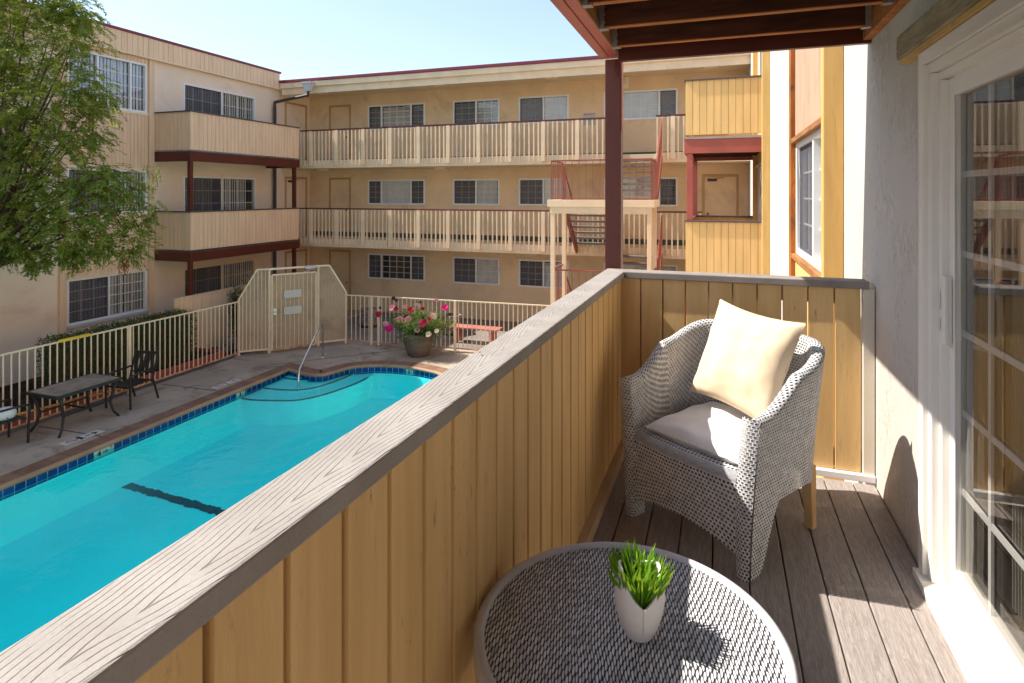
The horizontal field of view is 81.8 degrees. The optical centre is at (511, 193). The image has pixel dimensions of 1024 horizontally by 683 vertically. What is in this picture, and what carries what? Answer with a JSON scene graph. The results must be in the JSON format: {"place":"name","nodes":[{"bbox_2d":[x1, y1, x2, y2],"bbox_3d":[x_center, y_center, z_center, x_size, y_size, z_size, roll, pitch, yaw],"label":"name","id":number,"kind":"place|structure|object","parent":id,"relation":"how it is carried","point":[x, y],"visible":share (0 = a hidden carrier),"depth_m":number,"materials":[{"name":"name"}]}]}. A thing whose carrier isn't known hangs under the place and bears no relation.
{"place":"outdoors","nodes":[
{"label":"outdoors","id":0,"kind":"place"},
{"bbox_2d":[0,351,252,436],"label":"side path","id":1,"kind":"structure","parent":0,"point":[114,396],"depth_m":12.35,"materials":[{"name":"grey concrete"}]},
{"bbox_2d":[0,346,236,412],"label":"planting bed","id":2,"kind":"object","parent":1,"relation":"on","point":[22,393],"visible":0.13,"depth_m":12.19,"materials":[{"name":"soil"}]},
{"bbox_2d":[0,0,170,407],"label":"tree","id":3,"kind":"object","parent":2,"relation":"on","point":[14,197],"visible":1,"depth_m":10.84,"materials":[{"name":"green plant"}]},
{"bbox_2d":[0,348,224,430],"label":"garden curb","id":4,"kind":"structure","parent":2,"relation":"on","point":[15,423],"depth_m":13.12,"materials":[{"name":"brick"}]},
{"bbox_2d":[33,308,199,398],"bbox_3d":[-8.654,3.453,13.258,0.887,1.294,3.491,0,0,19],"label":"hedge","id":5,"kind":"object","parent":2,"relation":"on","point":[167,313],"visible":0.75,"depth_m":12.83,"materials":[{"name":"green plant"}]},
{"bbox_2d":[173,285,245,350],"bbox_3d":[-7.939,3.415,16.610,0.080,1.530,3.600,0,0,19],"label":"patio screen","id":6,"kind":"object","parent":2,"relation":"on","point":[195,302],"visible":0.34,"depth_m":15.93,"materials":[{"name":"beige wood"}]},
{"bbox_2d":[216,345,230,352],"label":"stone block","id":7,"kind":"structure","parent":2,"relation":"on","point":[225,348],"depth_m":15.53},
{"bbox_2d":[221,337,236,344],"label":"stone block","id":8,"kind":"structure","parent":7,"relation":"on","point":[229,341],"depth_m":15.63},
{"bbox_2d":[228,322,236,337],"bbox_3d":[-7.503,3.790,16.349,0.660,0.766,0.604,0,0,-21],"label":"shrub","id":9,"kind":"object","parent":2,"relation":"on","point":[233,329],"visible":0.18,"depth_m":16.21,"materials":[{"name":"green plant"}]},
{"bbox_2d":[226,268,254,324],"bbox_3d":[-7.678,3.132,16.656,1.002,2.142,0.875,0,0,19],"label":"shrub","id":10,"kind":"object","parent":2,"relation":"on","point":[235,296],"visible":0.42,"depth_m":16.57,"materials":[{"name":"green plant"}]},
{"bbox_2d":[0,0,309,386],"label":"apartment wing","id":11,"kind":"structure","parent":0,"point":[208,135],"depth_m":16.11,"materials":[{"name":"beige paint"}]},
{"bbox_2d":[67,49,146,112],"bbox_3d":[-10.132,-2.796,14.796,0.147,1.317,2.054,0,0,19],"label":"window","id":12,"kind":"structure","parent":11,"relation":"in","point":[139,77],"depth_m":15.23,"materials":[{"name":"grey glass"}]},
{"bbox_2d":[67,167,146,214],"bbox_3d":[-10.133,-0.060,14.796,0.148,1.126,2.054,0,0,19],"label":"window","id":13,"kind":"structure","parent":11,"relation":"in","point":[69,174],"depth_m":14.60,"materials":[{"name":"grey glass"}]},
{"bbox_2d":[67,270,146,325],"bbox_3d":[-10.133,2.555,14.796,0.148,1.096,2.054,0,0,19],"label":"window","id":14,"kind":"structure","parent":11,"relation":"in","point":[89,299],"depth_m":14.61,"materials":[{"name":"white glass"}]},
{"bbox_2d":[183,83,255,155],"bbox_3d":[-8.960,-2.195,18.147,0.148,1.956,2.780,0,0,19],"label":"window","id":15,"kind":"structure","parent":11,"relation":"in","point":[195,97],"depth_m":17.85,"materials":[{"name":"grey glass"}]},
{"bbox_2d":[183,176,255,210],"bbox_3d":[-8.960,0.465,18.147,0.148,1.976,2.780,0,0,19],"label":"window","id":16,"kind":"structure","parent":11,"relation":"in","point":[208,191],"depth_m":17.89,"materials":[{"name":"grey glass"}]},
{"bbox_2d":[183,259,255,296],"bbox_3d":[-8.960,3.115,18.147,0.149,1.976,2.780,0,0,19],"label":"window","id":17,"kind":"structure","parent":11,"relation":"in","point":[207,278],"depth_m":17.88,"materials":[{"name":"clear glass"}]},
{"bbox_2d":[273,81,314,273],"bbox_3d":[-7.376,0.185,19.904,1.596,7.830,0.240,0,0,19],"label":"downspout","id":18,"kind":"object","parent":11,"relation":"attached to","point":[308,86],"visible":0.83,"depth_m":20.08,"materials":[{"name":"metal"}]},
{"bbox_2d":[0,398,398,652],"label":"pool floor","id":19,"kind":"structure","parent":0,"point":[49,572],"depth_m":8.90,"materials":[{"name":"paint"}]},
{"bbox_2d":[121,482,226,515],"bbox_3d":[-4.180,4.916,8.985,5.219,0.001,0.210,0,0,23],"label":"floor tile line","id":20,"kind":"object","parent":19,"relation":"on","point":[185,502],"visible":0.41,"depth_m":9.50,"materials":[{"name":"tile"}]},
{"bbox_2d":[0,373,430,546],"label":"pool basin wall","id":21,"kind":"structure","parent":19,"relation":"on","point":[25,512],"depth_m":10.13,"materials":[{"name":"paint"}]},
{"bbox_2d":[0,367,437,500],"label":"waterline tiles","id":22,"kind":"object","parent":21,"relation":"attached to","point":[45,477],"visible":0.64,"depth_m":11.22,"materials":[{"name":"blue tile"}]},
{"bbox_2d":[94,444,113,459],"bbox_3d":[-6.828,4.320,9.883,0.008,0.135,0.340,0,0,19],"label":"depth marker","id":23,"kind":"object","parent":22,"relation":"attached to","point":[103,452],"visible":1,"depth_m":9.87,"materials":[{"name":"white tile"}]},
{"bbox_2d":[236,390,244,398],"bbox_3d":[-5.837,4.320,12.715,0.008,0.135,0.240,0,0,19],"label":"depth marker","id":24,"kind":"object","parent":22,"relation":"attached to","point":[240,394],"visible":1,"depth_m":12.70,"materials":[{"name":"white"}]},
{"bbox_2d":[406,369,412,374],"bbox_3d":[-2.481,4.320,14.315,0.200,0.135,0.008,0,0,22],"label":"depth marker","id":25,"kind":"object","parent":22,"relation":"attached to","point":[409,371],"visible":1,"depth_m":14.31,"materials":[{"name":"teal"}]},
{"bbox_2d":[241,374,373,424],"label":"pool steps","id":26,"kind":"structure","parent":19,"relation":"on","point":[285,400],"depth_m":12.99,"materials":[{"name":"paint"}]},
{"bbox_2d":[0,309,475,475],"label":"ground","id":27,"kind":"structure","parent":0,"point":[17,451],"depth_m":12.68,"materials":[{"name":"concrete"}]},
{"bbox_2d":[0,399,30,442],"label":"patio chair","id":28,"kind":"object","parent":27,"relation":"on","point":[16,418],"visible":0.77,"depth_m":9.96,"materials":[{"name":"brown metal"}]},
{"bbox_2d":[0,406,16,420],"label":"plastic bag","id":29,"kind":"object","parent":28,"relation":"on","point":[9,414],"visible":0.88,"depth_m":9.80,"materials":[{"name":"white plastic"}]},
{"bbox_2d":[39,426,97,435],"bbox_3d":[-7.838,4.197,10.451,1.501,0.004,0.016,0,0,17],"label":"pavement joint","id":30,"kind":"object","parent":27,"relation":"on","point":[65,430],"visible":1,"depth_m":10.47,"materials":[{"name":"concrete"}]},
{"bbox_2d":[59,437,82,445],"bbox_3d":[-7.470,4.194,10.020,0.190,0.008,0.320,0,0,19],"label":"no diving marker","id":31,"kind":"object","parent":27,"relation":"on","point":[70,441],"visible":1,"depth_m":10.00,"materials":[{"name":"white tile"}]},
{"bbox_2d":[26,373,122,437],"bbox_3d":[-7.964,3.845,10.786,0.806,0.737,1.180,0,0,19],"label":"patio table","id":32,"kind":"object","parent":27,"relation":"on","point":[59,391],"visible":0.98,"depth_m":10.66,"materials":[{"name":"metal"}]},
{"bbox_2d":[77,430,104,439],"bbox_3d":[-7.354,4.194,10.291,0.200,0.008,0.380,0,0,19],"label":"depth marker","id":33,"kind":"object","parent":27,"relation":"on","point":[90,434],"visible":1,"depth_m":10.29,"materials":[{"name":"white tile"}]},
{"bbox_2d":[0,301,238,432],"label":"pool fence","id":34,"kind":"object","parent":27,"relation":"on","point":[128,356],"visible":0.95,"depth_m":12.37,"materials":[{"name":"beige metal"}]},
{"bbox_2d":[16,388,120,414],"bbox_3d":[-8.419,3.935,11.158,0.041,0.226,2.503,0,0,19],"label":"skimmer pole","id":35,"kind":"object","parent":34,"relation":"attached to","point":[65,402],"visible":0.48,"depth_m":11.03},
{"bbox_2d":[58,333,91,342],"bbox_3d":[-8.391,2.765,11.352,0.038,0.050,0.624,0,0,19],"label":"yellow strap","id":36,"kind":"object","parent":34,"relation":"attached to","point":[74,337],"visible":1,"depth_m":11.32,"materials":[{"name":"plastic"}]},
{"bbox_2d":[104,350,159,409],"bbox_3d":[-7.619,3.724,11.857,0.600,0.959,0.740,0,0,11],"label":"patio chair","id":37,"kind":"object","parent":27,"relation":"on","point":[130,383],"visible":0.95,"depth_m":12.05,"materials":[{"name":"brown metal"}]},
{"bbox_2d":[212,384,227,388],"bbox_3d":[-6.380,4.194,12.882,0.170,0.008,0.300,0,0,19],"label":"no diving marker","id":38,"kind":"object","parent":27,"relation":"on","point":[218,386],"visible":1,"depth_m":12.85,"materials":[{"name":"white"}]},
{"bbox_2d":[0,361,447,484],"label":"pool coping","id":39,"kind":"object","parent":27,"relation":"on","point":[27,469],"visible":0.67,"depth_m":11.36,"materials":[{"name":"brick"}]},
{"bbox_2d":[0,364,441,490],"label":"coping edge","id":40,"kind":"object","parent":39,"relation":"attached to","point":[79,455],"visible":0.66,"depth_m":11.27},
{"bbox_2d":[225,379,239,383],"bbox_3d":[-6.245,4.194,13.215,0.170,0.008,0.300,0,0,19],"label":"depth marker","id":41,"kind":"object","parent":27,"relation":"on","point":[232,381],"visible":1,"depth_m":13.19,"materials":[{"name":"white"}]},
{"bbox_2d":[234,265,348,356],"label":"security gate","id":42,"kind":"structure","parent":27,"relation":"on","point":[277,312],"depth_m":15.82,"materials":[{"name":"beige metal"}]},
{"bbox_2d":[297,323,324,387],"bbox_3d":[-4.830,3.963,14.297,0.136,1.344,1.930,0,0,-3],"label":"pool handrail","id":43,"kind":"object","parent":27,"relation":"on","point":[305,356],"visible":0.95,"depth_m":14.37,"materials":[{"name":"metal"}]},
{"bbox_2d":[273,349,403,364],"bbox_3d":[-4.422,4.197,15.215,3.394,0.004,0.014,0,0,-26],"label":"pavement joint","id":44,"kind":"object","parent":27,"relation":"on","point":[341,356],"visible":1,"depth_m":15.23,"materials":[{"name":"concrete"}]},
{"bbox_2d":[376,296,455,357],"bbox_3d":[-2.413,3.403,15.344,2.116,1.594,1.435,0,0,19],"label":"flower pot","id":45,"kind":"object","parent":27,"relation":"on","point":[418,334],"visible":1,"depth_m":15.08,"materials":[{"name":"plant"}]},
{"bbox_2d":[347,294,548,352],"bbox_3d":[-1.812,3.512,15.763,5.846,1.376,0.156,0,0,16],"label":"pool fence","id":46,"kind":"object","parent":27,"relation":"on","point":[371,341],"visible":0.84,"depth_m":15.82,"materials":[{"name":"beige metal"}]},
{"bbox_2d":[547,118,662,303],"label":"exterior staircase","id":47,"kind":"structure","parent":27,"relation":"on","point":[566,209],"depth_m":14.66,"materials":[{"name":"beige paint"}]},
{"bbox_2d":[683,0,1023,682],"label":"apartment wing","id":48,"kind":"structure","parent":27,"relation":"on","point":[891,154],"depth_m":2.65,"materials":[{"name":"white paint"}]},
{"bbox_2d":[0,268,966,682],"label":"balcony","id":49,"kind":"structure","parent":48,"relation":"attached to","point":[396,542],"depth_m":1.58,"materials":[{"name":"brown wood"}]},
{"bbox_2d":[474,542,798,682],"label":"round table","id":50,"kind":"object","parent":49,"relation":"on","point":[549,616],"visible":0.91,"depth_m":1.40,"materials":[{"name":"wicker"}]},
{"bbox_2d":[605,536,675,642],"bbox_3d":[0.303,0.945,1.401,0.166,0.187,0.163,0,0,19],"label":"potted plant","id":51,"kind":"object","parent":50,"relation":"on","point":[640,582],"visible":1,"depth_m":1.36,"materials":[{"name":"green plant"}]},
{"bbox_2d":[618,319,824,582],"bbox_3d":[1.013,1.107,2.799,0.717,0.867,0.760,0,0,-37],"label":"wicker armchair","id":52,"kind":"object","parent":49,"relation":"on","point":[712,495],"visible":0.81,"depth_m":2.56,"materials":[{"name":"grey wicker"}]},
{"bbox_2d":[644,402,752,463],"bbox_3d":[0.988,1.111,2.780,0.520,0.118,0.500,0,0,-37],"label":"seat cushion","id":53,"kind":"object","parent":52,"relation":"on","point":[714,428],"visible":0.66,"depth_m":2.71,"materials":[{"name":"grey fabric"}]},
{"bbox_2d":[689,299,805,417],"bbox_3d":[1.113,0.795,2.837,0.186,0.500,0.500,25,-8,-27],"label":"throw pillow","id":54,"kind":"object","parent":53,"relation":"on","point":[745,361],"visible":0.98,"depth_m":2.75,"materials":[{"name":"beige fabric"}]},
{"bbox_2d":[550,0,909,269],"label":"overhead deck","id":55,"kind":"structure","parent":48,"relation":"attached to","point":[633,30],"depth_m":3.27,"materials":[{"name":"wood"}]},
{"bbox_2d":[759,158,761,215],"bbox_3d":[4.425,-0.140,10.469,0.071,1.122,0.032,0,0,-3],"label":"hanging cable","id":56,"kind":"object","parent":48,"relation":"hanging from","point":[761,185],"visible":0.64,"depth_m":10.46,"materials":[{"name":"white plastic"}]},
{"bbox_2d":[760,167,761,220],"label":"window","id":57,"kind":"structure","parent":48,"relation":"in","point":[760,167],"depth_m":11.65,"materials":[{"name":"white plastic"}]},
{"bbox_2d":[760,52,761,74],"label":"window","id":58,"kind":"structure","parent":48,"relation":"in","point":[760,52],"depth_m":11.67,"materials":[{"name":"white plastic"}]},
{"bbox_2d":[796,128,820,271],"bbox_3d":[2.668,0.048,5.160,0.092,1.160,2.158,0,0,19],"label":"window","id":59,"kind":"structure","parent":48,"relation":"in","point":[808,150],"depth_m":5.53,"materials":[{"name":"white glass"}]},
{"bbox_2d":[913,0,1023,682],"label":"sliding door","id":60,"kind":"structure","parent":48,"relation":"in","point":[986,50],"depth_m":2.18,"materials":[{"name":"glass"}]},
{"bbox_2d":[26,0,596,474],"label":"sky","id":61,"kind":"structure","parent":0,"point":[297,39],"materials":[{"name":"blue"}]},
{"bbox_2d":[359,307,376,327],"bbox_3d":[-4.528,3.915,18.748,0.660,0.570,0.660,0,0,19],"label":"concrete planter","id":62,"kind":"object","parent":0,"point":[367,317],"visible":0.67,"depth_m":18.55,"materials":[{"name":"grey concrete"}]},
{"bbox_2d":[347,312,521,348],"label":"courtyard path","id":63,"kind":"structure","parent":0,"point":[463,343],"depth_m":17.74,"materials":[{"name":"grey concrete"}]},
{"bbox_2d":[448,323,502,342],"bbox_3d":[-1.038,3.970,16.631,1.510,0.460,0.410,0,0,19],"label":"garden bench","id":64,"kind":"object","parent":63,"relation":"on","point":[462,326],"visible":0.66,"depth_m":16.55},
{"bbox_2d":[279,53,750,321],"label":"apartment building","id":65,"kind":"structure","parent":0,"point":[392,211],"depth_m":19.20,"materials":[{"name":"beige paint"}]},
{"bbox_2d":[368,102,424,130],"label":"window","id":66,"kind":"structure","parent":65,"relation":"in","point":[416,116],"depth_m":20.91,"materials":[{"name":"white glass"}]},
{"bbox_2d":[368,179,424,204],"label":"window","id":67,"kind":"structure","parent":65,"relation":"in","point":[408,191],"depth_m":20.88,"materials":[{"name":"white glass"}]},
{"bbox_2d":[368,253,424,280],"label":"window","id":68,"kind":"structure","parent":65,"relation":"in","point":[375,261],"depth_m":20.83,"materials":[{"name":"white glass"}]},
{"bbox_2d":[453,98,499,126],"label":"window","id":69,"kind":"structure","parent":65,"relation":"in","point":[464,111],"depth_m":19.87,"materials":[{"name":"grey glass"}]},
{"bbox_2d":[453,179,499,204],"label":"window","id":70,"kind":"structure","parent":65,"relation":"in","point":[464,190],"depth_m":19.85,"materials":[{"name":"grey glass"}]},
{"bbox_2d":[453,256,499,285],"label":"window","id":71,"kind":"structure","parent":65,"relation":"in","point":[465,270],"depth_m":19.85,"materials":[{"name":"white glass"}]},
{"bbox_2d":[519,94,568,123],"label":"window","id":72,"kind":"structure","parent":65,"relation":"in","point":[548,107],"depth_m":19.07,"materials":[{"name":"grey glass"}]},
{"bbox_2d":[519,178,568,205],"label":"window","id":73,"kind":"structure","parent":65,"relation":"in","point":[532,191],"depth_m":19.11,"materials":[{"name":"grey glass"}]},
{"bbox_2d":[519,259,568,288],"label":"window","id":74,"kind":"structure","parent":65,"relation":"in","point":[532,273],"depth_m":19.12,"materials":[{"name":"grey glass"}]},
{"bbox_2d":[583,113,594,124],"bbox_3d":[2.423,-2.345,18.531,0.388,0.385,0.012,0,0,19],"label":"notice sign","id":75,"kind":"object","parent":65,"relation":"attached to","point":[588,115],"visible":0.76,"depth_m":18.52,"materials":[{"name":"white"}]},
{"bbox_2d":[623,77,628,88],"bbox_3d":[3.472,-3.405,18.075,0.200,0.380,0.175,0,0,19],"label":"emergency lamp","id":76,"kind":"object","parent":65,"relation":"attached to","point":[625,82],"visible":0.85,"depth_m":18.06,"materials":[{"name":"beige"}]},
{"bbox_2d":[604,88,677,120],"bbox_3d":[3.922,-2.716,18.071,2.224,0.897,0.148,0,0,19],"label":"window","id":77,"kind":"structure","parent":65,"relation":"in","point":[637,104],"depth_m":18.00,"materials":[{"name":"grey glass"}]},
{"bbox_2d":[604,177,677,206],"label":"window","id":78,"kind":"structure","parent":65,"relation":"in","point":[668,190],"depth_m":17.82,"materials":[{"name":"grey glass"}]},
{"bbox_2d":[604,262,677,270],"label":"window","id":79,"kind":"structure","parent":65,"relation":"in","point":[664,267],"depth_m":17.99,"materials":[{"name":"white plastic"}]},
{"bbox_2d":[704,66,717,68],"bbox_3d":[5.568,-3.545,16.539,0.380,0.060,0.140,0,0,19],"label":"ceiling light","id":80,"kind":"object","parent":65,"relation":"attached to","point":[714,67],"visible":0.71,"depth_m":16.51,"materials":[{"name":"beige"}]}
]}

